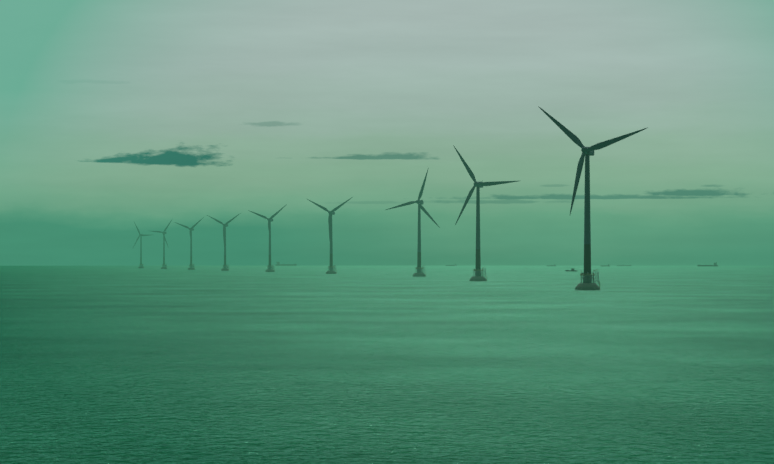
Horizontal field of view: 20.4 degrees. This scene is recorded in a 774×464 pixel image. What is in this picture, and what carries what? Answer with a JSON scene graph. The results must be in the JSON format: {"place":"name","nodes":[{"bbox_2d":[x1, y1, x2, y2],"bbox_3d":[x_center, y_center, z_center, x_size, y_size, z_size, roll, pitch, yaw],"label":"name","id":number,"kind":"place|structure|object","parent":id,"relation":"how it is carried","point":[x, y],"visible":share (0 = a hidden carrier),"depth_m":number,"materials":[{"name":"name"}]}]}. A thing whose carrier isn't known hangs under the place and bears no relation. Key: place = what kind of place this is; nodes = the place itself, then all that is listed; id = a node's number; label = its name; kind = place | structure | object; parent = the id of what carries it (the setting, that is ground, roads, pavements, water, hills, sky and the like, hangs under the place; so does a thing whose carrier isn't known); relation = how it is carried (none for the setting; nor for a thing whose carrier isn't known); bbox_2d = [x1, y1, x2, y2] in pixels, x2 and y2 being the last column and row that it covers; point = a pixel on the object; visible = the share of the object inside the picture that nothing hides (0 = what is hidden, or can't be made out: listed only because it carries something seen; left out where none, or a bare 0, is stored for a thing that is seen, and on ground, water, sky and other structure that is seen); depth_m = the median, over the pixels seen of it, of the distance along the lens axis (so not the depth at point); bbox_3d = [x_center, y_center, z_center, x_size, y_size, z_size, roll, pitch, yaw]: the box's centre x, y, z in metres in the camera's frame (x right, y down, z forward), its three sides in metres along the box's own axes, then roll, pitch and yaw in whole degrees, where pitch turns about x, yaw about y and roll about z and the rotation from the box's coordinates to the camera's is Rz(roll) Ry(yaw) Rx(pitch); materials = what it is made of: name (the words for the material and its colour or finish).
{"place":"outdoors","nodes":[
{"label":"outdoors","id":0,"kind":"place"},
{"bbox_2d":[0,266,773,463],"bbox_3d":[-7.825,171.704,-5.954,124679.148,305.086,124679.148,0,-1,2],"label":"sea","id":1,"kind":"structure","parent":0,"point":[364,365],"depth_m":393.03,"materials":[{"name":"liquid"}]},
{"bbox_2d":[133,222,148,267],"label":"wind turbine","id":2,"kind":"object","parent":1,"relation":"on","point":[140,264],"visible":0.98,"depth_m":5828.67,"materials":[{"name":"paint"}]},
{"bbox_2d":[152,220,171,268],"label":"wind turbine","id":3,"kind":"object","parent":1,"relation":"on","point":[164,266],"visible":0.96,"depth_m":5360.72,"materials":[{"name":"paint"}]},
{"bbox_2d":[175,217,203,269],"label":"wind turbine","id":4,"kind":"object","parent":1,"relation":"on","point":[191,229],"visible":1,"depth_m":4782.18,"materials":[{"name":"paint"}]},
{"bbox_2d":[207,214,238,270],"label":"wind turbine","id":5,"kind":"object","parent":1,"relation":"on","point":[225,225],"visible":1,"depth_m":4244.37,"materials":[{"name":"paint"}]},
{"bbox_2d":[248,204,286,271],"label":"wind turbine","id":6,"kind":"object","parent":1,"relation":"on","point":[270,268],"visible":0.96,"depth_m":3705.21,"materials":[{"name":"paint"}]},
{"bbox_2d":[275,262,296,265],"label":"ship","id":7,"kind":"object","parent":1,"relation":"on","point":[279,264],"visible":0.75,"depth_m":12808.27},
{"bbox_2d":[307,198,350,273],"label":"wind turbine","id":8,"kind":"object","parent":1,"relation":"on","point":[331,266],"visible":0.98,"depth_m":3166.31,"materials":[{"name":"paint"}]},
{"bbox_2d":[386,167,439,276],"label":"wind turbine","id":9,"kind":"object","parent":1,"relation":"on","point":[419,268],"visible":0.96,"depth_m":2596.39,"materials":[{"name":"paint"}]},
{"bbox_2d":[453,145,517,280],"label":"wind turbine","id":10,"kind":"object","parent":1,"relation":"on","point":[478,269],"visible":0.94,"depth_m":1996.98,"materials":[{"name":"paint"}]},
{"bbox_2d":[538,106,646,289],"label":"wind turbine","id":11,"kind":"object","parent":1,"relation":"on","point":[587,277],"visible":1,"depth_m":1385.64,"materials":[{"name":"paint"}]},
{"bbox_2d":[697,262,717,265],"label":"ship","id":12,"kind":"object","parent":1,"relation":"on","point":[715,264],"visible":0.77,"depth_m":8953.78},
{"bbox_2d":[0,0,773,265],"label":"sky","id":13,"kind":"structure","parent":0,"point":[115,115],"materials":[{"name":"green"}]}
]}

